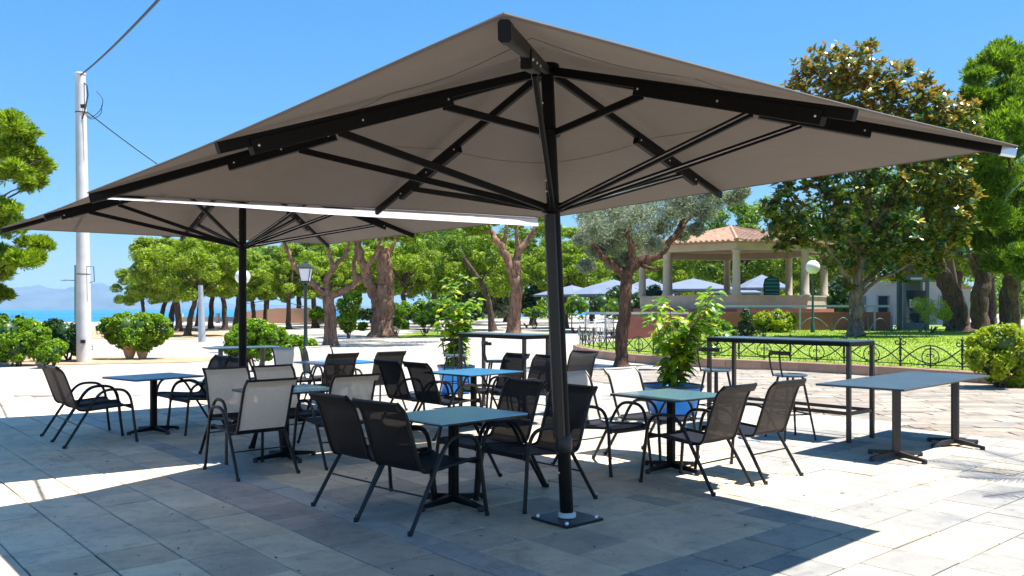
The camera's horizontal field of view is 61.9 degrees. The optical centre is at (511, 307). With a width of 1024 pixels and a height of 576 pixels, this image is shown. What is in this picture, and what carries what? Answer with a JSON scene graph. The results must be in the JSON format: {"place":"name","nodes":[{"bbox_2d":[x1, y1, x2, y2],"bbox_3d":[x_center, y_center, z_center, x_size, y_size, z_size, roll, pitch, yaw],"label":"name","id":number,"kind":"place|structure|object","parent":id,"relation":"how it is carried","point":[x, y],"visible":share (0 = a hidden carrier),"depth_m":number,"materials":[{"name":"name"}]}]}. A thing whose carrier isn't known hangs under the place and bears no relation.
{"place":"outdoors","nodes":[
{"label":"outdoors","id":0,"kind":"place"},
{"bbox_2d":[0,283,221,308],"bbox_3d":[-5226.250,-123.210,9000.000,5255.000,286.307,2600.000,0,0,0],"label":"mountain","id":1,"kind":"structure","parent":0,"point":[43,297],"depth_m":7984.77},
{"bbox_2d":[247,299,323,322],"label":"terrace wall","id":2,"kind":"structure","parent":0,"point":[276,315],"depth_m":85.75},
{"bbox_2d":[0,309,599,321],"bbox_3d":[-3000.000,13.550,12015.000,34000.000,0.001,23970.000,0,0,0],"label":"sea","id":3,"kind":"structure","parent":0,"point":[42,315],"depth_m":2426.00,"materials":[{"name":"liquid"}]},
{"bbox_2d":[0,394,1023,575],"bbox_3d":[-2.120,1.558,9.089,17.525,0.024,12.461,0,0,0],"label":"stone paving","id":4,"kind":"structure","parent":0,"point":[962,505],"depth_m":6.63,"materials":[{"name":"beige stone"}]},
{"bbox_2d":[35,361,123,441],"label":"chair","id":5,"kind":"object","parent":4,"relation":"on","point":[53,386],"visible":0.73,"depth_m":10.27,"materials":[{"name":"black fabric"}]},
{"bbox_2d":[45,364,138,448],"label":"chair","id":6,"kind":"object","parent":4,"relation":"on","point":[64,387],"visible":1,"depth_m":9.78,"materials":[{"name":"black fabric"}]},
{"bbox_2d":[102,372,203,434],"bbox_3d":[-4.460,1.200,10.620,0.780,0.700,0.900,0,0,37],"label":"table","id":7,"kind":"object","parent":4,"relation":"on","point":[153,378],"visible":1,"depth_m":10.58,"materials":[{"name":"black metal"}]},
{"bbox_2d":[157,354,230,429],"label":"chair","id":8,"kind":"object","parent":4,"relation":"on","point":[217,361],"visible":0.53,"depth_m":11.49,"materials":[{"name":"black metal"}]},
{"bbox_2d":[166,356,248,435],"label":"chair","id":9,"kind":"object","parent":4,"relation":"on","point":[231,361],"visible":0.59,"depth_m":10.76,"materials":[{"name":"black metal"}]},
{"bbox_2d":[198,366,283,464],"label":"chair","id":10,"kind":"object","parent":4,"relation":"on","point":[221,383],"visible":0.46,"depth_m":9.14,"materials":[{"name":"grey fabric"}]},
{"bbox_2d":[203,377,299,481],"bbox_3d":[-2.451,1.099,8.058,0.620,0.918,0.864,0,0,-41],"label":"chair","id":11,"kind":"object","parent":4,"relation":"on","point":[265,405],"visible":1,"depth_m":7.85,"materials":[{"name":"grey fabric"}]},
{"bbox_2d":[1,195,538,365],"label":"parasol","id":12,"kind":"object","parent":4,"relation":"on","point":[227,226],"visible":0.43,"depth_m":11.76,"materials":[{"name":"beige fabric"}]},
{"bbox_2d":[232,384,328,462],"bbox_3d":[-2.315,1.192,8.773,0.860,0.715,0.740,0,0,-41],"label":"table","id":13,"kind":"object","parent":4,"relation":"on","point":[298,389],"visible":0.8,"depth_m":8.72,"materials":[{"name":"black metal"}]},
{"bbox_2d":[248,364,331,457],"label":"chair","id":14,"kind":"object","parent":4,"relation":"on","point":[260,372],"visible":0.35,"depth_m":9.57,"materials":[{"name":"grey fabric"}]},
{"bbox_2d":[271,347,324,398],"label":"chair","id":15,"kind":"object","parent":4,"relation":"on","point":[286,355],"visible":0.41,"depth_m":13.88,"materials":[{"name":"grey fabric"}]},
{"bbox_2d":[299,352,358,396],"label":"chair","id":16,"kind":"object","parent":4,"relation":"on","point":[340,364],"visible":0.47,"depth_m":12.16,"materials":[{"name":"black fabric"}]},
{"bbox_2d":[304,345,356,395],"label":"chair","id":17,"kind":"object","parent":4,"relation":"on","point":[314,353],"visible":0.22,"depth_m":14.26,"materials":[{"name":"grey fabric"}]},
{"bbox_2d":[292,373,379,469],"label":"chair","id":18,"kind":"object","parent":4,"relation":"on","point":[359,386],"visible":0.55,"depth_m":8.35,"materials":[{"name":"grey fabric"}]},
{"bbox_2d":[308,391,437,516],"bbox_3d":[-1.100,1.099,6.719,0.620,0.918,0.863,0,0,44],"label":"chair","id":19,"kind":"object","parent":4,"relation":"on","point":[342,422],"visible":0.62,"depth_m":6.51,"materials":[{"name":"black fabric"}]},
{"bbox_2d":[355,350,407,410],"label":"chair","id":20,"kind":"object","parent":4,"relation":"on","point":[398,356],"visible":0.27,"depth_m":12.70,"materials":[{"name":"black fabric"}]},
{"bbox_2d":[374,359,450,424],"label":"chair","id":21,"kind":"object","parent":4,"relation":"on","point":[394,379],"visible":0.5,"depth_m":10.63,"materials":[{"name":"black fabric"}]},
{"bbox_2d":[351,397,488,536],"bbox_3d":[-0.679,1.099,6.248,0.620,0.918,0.864,0,0,41],"label":"chair","id":22,"kind":"object","parent":4,"relation":"on","point":[389,429],"visible":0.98,"depth_m":6.06,"materials":[{"name":"black fabric"}]},
{"bbox_2d":[402,361,484,440],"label":"chair","id":23,"kind":"object","parent":4,"relation":"on","point":[424,382],"visible":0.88,"depth_m":10.23,"materials":[{"name":"black fabric"}]},
{"bbox_2d":[437,364,474,392],"bbox_3d":[-1.030,1.303,15.700,0.642,0.494,0.642,0,0,-20],"label":"planter","id":24,"kind":"object","parent":4,"relation":"on","point":[446,377],"visible":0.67,"depth_m":15.44,"materials":[{"name":"blue plastic"}]},
{"bbox_2d":[432,274,486,365],"bbox_3d":[-0.966,0.266,15.696,1.022,1.787,0.990,0,0,0],"label":"potted plant","id":25,"kind":"object","parent":24,"relation":"on","point":[457,318],"visible":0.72,"depth_m":15.66,"materials":[{"name":"green plant"}]},
{"bbox_2d":[406,406,527,511],"bbox_3d":[-0.448,1.192,6.707,0.900,0.715,0.725,0,0,-45],"label":"table","id":26,"kind":"object","parent":4,"relation":"on","point":[452,418],"visible":0.73,"depth_m":6.67,"materials":[{"name":"metal"}]},
{"bbox_2d":[433,368,522,428],"bbox_3d":[-0.500,1.190,11.120,0.860,0.720,0.980,0,0,43],"label":"table","id":27,"kind":"object","parent":4,"relation":"on","point":[472,373],"visible":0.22,"depth_m":11.08,"materials":[{"name":"blue metal"}]},
{"bbox_2d":[435,378,546,499],"bbox_3d":[-0.178,1.099,7.379,0.864,0.918,0.620,0,0,-41],"label":"chair","id":28,"kind":"object","parent":4,"relation":"on","point":[520,395],"visible":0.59,"depth_m":7.51,"materials":[{"name":"black fabric"}]},
{"bbox_2d":[460,352,529,407],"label":"chair","id":29,"kind":"object","parent":4,"relation":"on","point":[514,361],"visible":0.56,"depth_m":12.06,"materials":[{"name":"black fabric"}]},
{"bbox_2d":[459,332,549,406],"bbox_3d":[-0.137,0.968,12.739,0.500,1.165,1.520,0,0,-41],"label":"bar table","id":30,"kind":"object","parent":4,"relation":"on","point":[485,335],"visible":0.57,"depth_m":12.75,"materials":[{"name":"metal"}]},
{"bbox_2d":[489,354,550,408],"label":"chair","id":31,"kind":"object","parent":4,"relation":"on","point":[540,369],"visible":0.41,"depth_m":11.63,"materials":[{"name":"black fabric"}]},
{"bbox_2d":[475,384,597,513],"bbox_3d":[0.222,1.099,6.919,0.864,0.918,0.620,0,0,-40],"label":"chair","id":32,"kind":"object","parent":4,"relation":"on","point":[580,398],"visible":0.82,"depth_m":6.97,"materials":[{"name":"black fabric"}]},
{"bbox_2d":[87,12,1018,528],"bbox_3d":[0.209,-0.170,6.340,5.502,3.436,5.154,0,0,-43],"label":"parasol","id":33,"kind":"object","parent":4,"relation":"on","point":[505,114],"visible":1,"depth_m":6.22,"materials":[{"name":"beige fabric"}]},
{"bbox_2d":[109,197,537,225],"bbox_3d":[-1.586,-0.914,8.356,0.820,0.227,5.051,0,0,42],"label":"rain gutter","id":34,"kind":"object","parent":33,"relation":"attached to","point":[452,217],"visible":0.94,"depth_m":8.53,"materials":[{"name":"white plastic"}]},
{"bbox_2d":[535,350,598,413],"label":"chair","id":35,"kind":"object","parent":4,"relation":"on","point":[579,360],"visible":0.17,"depth_m":12.78,"materials":[{"name":"black fabric"}]},
{"bbox_2d":[551,370,652,476],"bbox_3d":[0.851,1.099,8.322,0.620,0.918,0.864,0,0,-41],"label":"chair","id":36,"kind":"object","parent":4,"relation":"on","point":[594,420],"visible":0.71,"depth_m":8.40,"materials":[{"name":"black fabric"}]},
{"bbox_2d":[603,366,699,459],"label":"chair","id":37,"kind":"object","parent":4,"relation":"on","point":[625,379],"visible":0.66,"depth_m":9.08,"materials":[{"name":"beige fabric"}]},
{"bbox_2d":[610,388,716,474],"bbox_3d":[1.520,1.188,8.160,0.840,0.725,0.800,0,0,-38],"label":"table","id":38,"kind":"object","parent":4,"relation":"on","point":[670,397],"visible":0.86,"depth_m":8.12,"materials":[{"name":"black metal"}]},
{"bbox_2d":[643,381,703,415],"bbox_3d":[2.270,1.318,12.150,0.787,0.464,0.787,0,0,-20],"label":"planter","id":39,"kind":"object","parent":4,"relation":"on","point":[682,408],"visible":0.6,"depth_m":11.86,"materials":[{"name":"blue plastic"}]},
{"bbox_2d":[637,286,736,386],"bbox_3d":[2.429,0.442,12.138,1.370,1.493,1.356,0,0,0],"label":"potted plant","id":40,"kind":"object","parent":39,"relation":"on","point":[671,373],"visible":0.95,"depth_m":11.93,"materials":[{"name":"green plant"}]},
{"bbox_2d":[639,382,757,496],"bbox_3d":[1.639,1.099,7.479,0.620,0.918,0.864,0,0,-42],"label":"chair","id":41,"kind":"object","parent":4,"relation":"on","point":[726,412],"visible":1,"depth_m":7.31,"materials":[{"name":"black fabric"}]},
{"bbox_2d":[692,347,731,427],"bbox_3d":[2.610,1.030,10.945,0.457,1.045,0.434,0,0,-28],"label":"bar stool","id":42,"kind":"object","parent":4,"relation":"on","point":[714,370],"visible":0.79,"depth_m":10.89,"materials":[{"name":"metal"}]},
{"bbox_2d":[694,378,806,484],"bbox_3d":[2.219,1.099,7.938,0.620,0.918,0.864,0,0,-41],"label":"chair","id":43,"kind":"object","parent":4,"relation":"on","point":[776,407],"visible":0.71,"depth_m":7.72,"materials":[{"name":"black fabric"}]},
{"bbox_2d":[707,336,874,442],"bbox_3d":[3.450,0.968,10.726,0.600,1.165,1.980,0,0,-41],"label":"bar table","id":44,"kind":"object","parent":4,"relation":"on","point":[848,344],"visible":0.81,"depth_m":10.17,"materials":[{"name":"metal"}]},
{"bbox_2d":[765,350,816,441],"bbox_3d":[3.289,1.030,10.117,0.457,1.045,0.434,0,0,-15],"label":"bar stool","id":45,"kind":"object","parent":4,"relation":"on","point":[787,376],"visible":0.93,"depth_m":10.00,"materials":[{"name":"metal"}]},
{"bbox_2d":[815,371,989,464],"bbox_3d":[4.540,1.177,9.514,2.579,0.745,1.184,0,0,-44],"label":"long table","id":46,"kind":"object","parent":4,"relation":"on","point":[896,384],"visible":1,"depth_m":9.31,"materials":[{"name":"metal"}]},
{"bbox_2d":[0,313,1023,394],"bbox_3d":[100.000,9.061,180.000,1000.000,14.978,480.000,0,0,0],"label":"plaza ground","id":47,"kind":"structure","parent":0,"point":[23,380],"depth_m":28.68,"materials":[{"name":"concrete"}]},
{"bbox_2d":[0,313,51,365],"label":"hedge bush","id":48,"kind":"object","parent":47,"relation":"on","point":[22,338],"visible":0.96,"depth_m":22.76,"materials":[{"name":"green plant"}]},
{"bbox_2d":[34,337,68,365],"bbox_3d":[-12.006,1.181,22.266,0.833,0.802,0.754,0,0,-29],"label":"hedge bush","id":49,"kind":"object","parent":47,"relation":"on","point":[53,351],"visible":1,"depth_m":22.13,"materials":[{"name":"green plant"}]},
{"bbox_2d":[0,356,210,364],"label":"soil bed","id":50,"kind":"object","parent":47,"relation":"on","point":[109,360],"visible":0.54,"depth_m":25.13,"materials":[{"name":"beige soil"}]},
{"bbox_2d":[0,107,58,303],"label":"pine tree","id":51,"kind":"object","parent":50,"relation":"on","point":[27,164],"visible":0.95,"depth_m":23.36,"materials":[{"name":"green plant"}]},
{"bbox_2d":[42,318,92,360],"bbox_3d":[-12.964,0.931,25.036,1.261,1.306,1.702,0,0,-45],"label":"hedge bush","id":52,"kind":"object","parent":50,"relation":"on","point":[62,330],"visible":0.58,"depth_m":24.99,"materials":[{"name":"green plant"}]},
{"bbox_2d":[75,72,102,361],"bbox_3d":[-12.164,-2.576,24.472,0.815,8.358,0.410,0,0,29],"label":"utility pole","id":53,"kind":"object","parent":50,"relation":"on","point":[83,324],"visible":0.94,"depth_m":24.42,"materials":[{"name":"concrete"}]},
{"bbox_2d":[123,346,135,358],"bbox_3d":[-11.651,1.350,26.000,0.440,0.400,0.440,0,0,0],"label":"terracotta pot","id":54,"kind":"object","parent":50,"relation":"on","point":[129,354],"visible":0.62,"depth_m":25.87,"materials":[{"name":"brown ceramic"}]},
{"bbox_2d":[95,311,174,354],"bbox_3d":[-11.440,0.756,25.960,2.365,1.347,1.210,0,0,0],"label":"hedge bush","id":55,"kind":"object","parent":54,"relation":"in","point":[142,332],"visible":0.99,"depth_m":25.63,"materials":[{"name":"green plant"}]},
{"bbox_2d":[109,262,163,312],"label":"pine tree","id":56,"kind":"object","parent":47,"relation":"on","point":[128,298],"visible":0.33,"depth_m":72.93,"materials":[{"name":"green plant"}]},
{"bbox_2d":[91,329,226,339],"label":"earth verge","id":57,"kind":"structure","parent":47,"relation":"on","point":[178,336],"depth_m":47.82,"materials":[{"name":"soil"}]},
{"bbox_2d":[127,235,226,331],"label":"pine tree","id":58,"kind":"object","parent":57,"relation":"on","point":[141,247],"visible":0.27,"depth_m":54.92,"materials":[{"name":"green plant"}]},
{"bbox_2d":[148,237,247,335],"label":"pine tree","id":59,"kind":"object","parent":57,"relation":"on","point":[192,262],"visible":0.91,"depth_m":46.11,"materials":[{"name":"green plant"}]},
{"bbox_2d":[203,246,273,329],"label":"pine tree","id":60,"kind":"object","parent":47,"relation":"on","point":[260,281],"visible":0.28,"depth_m":59.81,"materials":[{"name":"green plant"}]},
{"bbox_2d":[223,318,286,369],"bbox_3d":[-6.396,0.909,21.050,1.601,1.346,1.218,0,0,0],"label":"hedge bush","id":61,"kind":"object","parent":47,"relation":"on","point":[261,332],"visible":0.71,"depth_m":20.91,"materials":[{"name":"green plant"}]},
{"bbox_2d":[255,245,320,328],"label":"pine tree","id":62,"kind":"object","parent":47,"relation":"on","point":[285,267],"visible":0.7,"depth_m":61.53,"materials":[{"name":"green plant"}]},
{"bbox_2d":[297,258,313,373],"bbox_3d":[-4.886,0.185,20.200,0.350,2.730,0.350,0,0,0],"label":"lantern post","id":63,"kind":"object","parent":47,"relation":"on","point":[305,269],"visible":0.79,"depth_m":20.14,"materials":[{"name":"black metal"}]},
{"bbox_2d":[269,243,359,327],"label":"pine tree","id":64,"kind":"object","parent":47,"relation":"on","point":[343,269],"visible":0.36,"depth_m":65.31,"materials":[{"name":"green plant"}]},
{"bbox_2d":[265,237,383,345],"bbox_3d":[-4.920,-2.808,36.783,7.381,8.737,9.939,0,0,33],"label":"pine tree","id":65,"kind":"object","parent":47,"relation":"on","point":[327,294],"visible":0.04,"depth_m":34.88,"materials":[{"name":"brown plant"}]},
{"bbox_2d":[310,241,376,295],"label":"pine tree","id":66,"kind":"object","parent":47,"relation":"on","point":[360,287],"visible":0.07,"depth_m":70.31,"materials":[{"name":"green plant"}]},
{"bbox_2d":[335,289,362,337],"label":"park bush","id":67,"kind":"object","parent":47,"relation":"on","point":[348,306],"visible":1,"depth_m":43.61,"materials":[{"name":"green plant"}]},
{"bbox_2d":[359,236,454,328],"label":"pine tree","id":68,"kind":"object","parent":47,"relation":"on","point":[408,263],"visible":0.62,"depth_m":61.52,"materials":[{"name":"green plant"}]},
{"bbox_2d":[391,229,477,326],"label":"pine tree","id":69,"kind":"object","parent":47,"relation":"on","point":[431,241],"visible":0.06,"depth_m":69.54,"materials":[{"name":"green plant"}]},
{"bbox_2d":[389,332,548,337],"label":"grass verge","id":70,"kind":"object","parent":47,"relation":"on","point":[427,335],"depth_m":47.82,"materials":[{"name":"green plant"}]},
{"bbox_2d":[354,231,436,336],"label":"pine tree","id":71,"kind":"object","parent":70,"relation":"on","point":[380,294],"visible":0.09,"depth_m":45.63,"materials":[{"name":"brown plant"}]},
{"bbox_2d":[393,298,461,332],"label":"park bush","id":72,"kind":"object","parent":70,"relation":"on","point":[422,305],"visible":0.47,"depth_m":51.75,"materials":[{"name":"green plant"}]},
{"bbox_2d":[461,217,562,332],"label":"pine tree","id":73,"kind":"object","parent":70,"relation":"on","point":[513,265],"visible":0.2,"depth_m":45.81,"materials":[{"name":"brown plant"}]},
{"bbox_2d":[436,229,510,331],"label":"pine tree","id":74,"kind":"object","parent":47,"relation":"on","point":[453,239],"visible":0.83,"depth_m":55.81,"materials":[{"name":"green plant"}]},
{"bbox_2d":[436,233,523,328],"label":"pine tree","id":75,"kind":"object","parent":47,"relation":"on","point":[496,283],"visible":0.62,"depth_m":57.94,"materials":[{"name":"green plant"}]},
{"bbox_2d":[470,291,508,317],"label":"park bush","id":76,"kind":"object","parent":47,"relation":"on","point":[500,306],"visible":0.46,"depth_m":61.66,"materials":[{"name":"green plant"}]},
{"bbox_2d":[487,222,567,324],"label":"pine tree","id":77,"kind":"object","parent":47,"relation":"on","point":[522,235],"visible":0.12,"depth_m":75.91,"materials":[{"name":"green plant"}]},
{"bbox_2d":[521,225,612,327],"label":"pine tree","id":78,"kind":"object","parent":47,"relation":"on","point":[572,255],"visible":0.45,"depth_m":64.05,"materials":[{"name":"green plant"}]},
{"bbox_2d":[565,279,638,330],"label":"cafe parasol","id":79,"kind":"object","parent":47,"relation":"on","point":[595,290],"visible":0.56,"depth_m":52.88,"materials":[{"name":"grey fabric"}]},
{"bbox_2d":[589,284,662,314],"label":"park bush","id":80,"kind":"object","parent":47,"relation":"on","point":[598,302],"visible":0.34,"depth_m":49.56,"materials":[{"name":"green plant"}]},
{"bbox_2d":[571,187,752,366],"bbox_3d":[3.856,-0.991,22.474,4.703,5.111,3.327,0,0,0],"label":"tree","id":81,"kind":"object","parent":47,"relation":"on","point":[597,231],"visible":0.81,"depth_m":22.34,"materials":[{"name":"green plant"}]},
{"bbox_2d":[635,259,714,295],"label":"pine tree","id":82,"kind":"object","parent":47,"relation":"on","point":[681,270],"visible":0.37,"depth_m":81.93,"materials":[{"name":"green plant"}]},
{"bbox_2d":[661,278,731,294],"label":"cafe parasol","id":83,"kind":"object","parent":47,"relation":"on","point":[693,285],"visible":0.66,"depth_m":58.10,"materials":[{"name":"grey fabric"}]},
{"bbox_2d":[412,246,1023,319],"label":"wood","id":84,"kind":"object","parent":47,"relation":"on","point":[542,304],"visible":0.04,"depth_m":117.02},
{"bbox_2d":[633,226,835,311],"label":"gazebo","id":85,"kind":"object","parent":47,"relation":"on","point":[734,244],"visible":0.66,"depth_m":41.78,"materials":[{"name":"beige paint"}]},
{"bbox_2d":[686,196,816,283],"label":"tree","id":86,"kind":"object","parent":47,"relation":"on","point":[746,218],"visible":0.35,"depth_m":67.89,"materials":[{"name":"green plant"}]},
{"bbox_2d":[628,312,890,339],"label":"garden wall","id":87,"kind":"structure","parent":47,"relation":"on","point":[635,329],"depth_m":38.99,"materials":[{"name":"brown stone"}]},
{"bbox_2d":[526,370,1023,441],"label":"pavement","id":88,"kind":"structure","parent":47,"relation":"on","point":[880,404],"depth_m":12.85,"materials":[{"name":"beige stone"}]},
{"bbox_2d":[963,322,1023,387],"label":"park bush","id":89,"kind":"object","parent":88,"relation":"on","point":[995,352],"visible":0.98,"depth_m":16.24,"materials":[{"name":"green plant"}]},
{"bbox_2d":[573,345,1023,385],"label":"kerb wall","id":90,"kind":"structure","parent":47,"relation":"on","point":[800,366],"depth_m":20.95,"materials":[{"name":"stone"}]},
{"bbox_2d":[579,326,689,353],"bbox_3d":[3.274,0.963,26.602,0.814,0.705,8.017,0,0,-18],"label":"iron fence","id":91,"kind":"object","parent":90,"relation":"on","point":[582,339],"visible":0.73,"depth_m":26.94,"materials":[{"name":"black metal"}]},
{"bbox_2d":[692,332,967,369],"bbox_3d":[7.727,0.963,20.074,0.442,0.705,8.187,0,0,-43],"label":"iron fence","id":92,"kind":"object","parent":90,"relation":"on","point":[930,364],"visible":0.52,"depth_m":19.75,"materials":[{"name":"black metal"}]},
{"bbox_2d":[748,196,852,294],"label":"tree","id":93,"kind":"object","parent":47,"relation":"on","point":[831,274],"visible":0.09,"depth_m":73.86,"materials":[{"name":"green plant"}]},
{"bbox_2d":[810,272,849,311],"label":"park bush","id":94,"kind":"object","parent":47,"relation":"on","point":[836,296],"visible":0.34,"depth_m":47.44,"materials":[{"name":"green plant"}]},
{"bbox_2d":[828,282,944,324],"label":"white building","id":95,"kind":"structure","parent":47,"relation":"on","point":[881,293],"depth_m":62.00,"materials":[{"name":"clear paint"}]},
{"bbox_2d":[814,166,958,275],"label":"pine tree","id":96,"kind":"object","parent":47,"relation":"on","point":[914,211],"visible":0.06,"depth_m":59.72,"materials":[{"name":"green plant"}]},
{"bbox_2d":[896,269,930,329],"bbox_3d":[18.774,0.000,39.990,1.250,3.625,1.120,0,0,8],"label":"info booth","id":97,"kind":"object","parent":47,"relation":"on","point":[906,293],"visible":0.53,"depth_m":39.57,"materials":[{"name":"grey metal"}]},
{"bbox_2d":[881,201,1023,287],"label":"pine tree","id":98,"kind":"object","parent":47,"relation":"on","point":[961,267],"visible":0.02,"depth_m":59.19,"materials":[{"name":"green plant"}]},
{"bbox_2d":[0,0,1023,306],"label":"sky","id":99,"kind":"structure","parent":0,"point":[190,75],"materials":[{"name":"blue"}]},
{"bbox_2d":[577,325,1023,370],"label":"lawn","id":100,"kind":"structure","parent":0,"point":[913,346],"depth_m":24.88,"materials":[{"name":"green plant"}]},
{"bbox_2d":[752,308,798,332],"bbox_3d":[10.811,0.600,35.008,2.060,1.180,1.239,0,0,0],"label":"park bush","id":101,"kind":"object","parent":100,"relation":"on","point":[777,320],"visible":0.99,"depth_m":34.73,"materials":[{"name":"green plant"}]},
{"bbox_2d":[757,36,988,336],"bbox_3d":[12.604,-4.175,30.054,8.072,10.650,3.433,0,0,0],"label":"magnolia tree","id":102,"kind":"object","parent":100,"relation":"on","point":[839,81],"visible":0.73,"depth_m":29.63,"materials":[{"name":"green plant"}]},
{"bbox_2d":[909,297,953,332],"bbox_3d":[16.758,0.329,34.019,2.009,1.610,0.941,0,0,-25],"label":"park bush","id":103,"kind":"object","parent":100,"relation":"on","point":[942,312],"visible":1,"depth_m":33.93,"materials":[{"name":"green plant"}]},
{"bbox_2d":[894,159,990,331],"bbox_3d":[19.408,-3.163,38.208,4.547,9.238,3.755,0,0,0],"label":"pine tree","id":104,"kind":"object","parent":100,"relation":"on","point":[947,285],"visible":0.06,"depth_m":36.70,"materials":[{"name":"brown plant"}]},
{"bbox_2d":[912,35,1023,328],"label":"pine tree","id":105,"kind":"object","parent":100,"relation":"on","point":[1001,111],"visible":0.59,"depth_m":33.25,"materials":[{"name":"green plant"}]},
{"bbox_2d":[965,229,998,329],"bbox_3d":[21.795,-1.904,40.313,2.384,6.240,3.330,0,0,0],"label":"pine tree","id":106,"kind":"object","parent":100,"relation":"on","point":[979,298],"visible":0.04,"depth_m":39.77,"materials":[{"name":"brown plant"}]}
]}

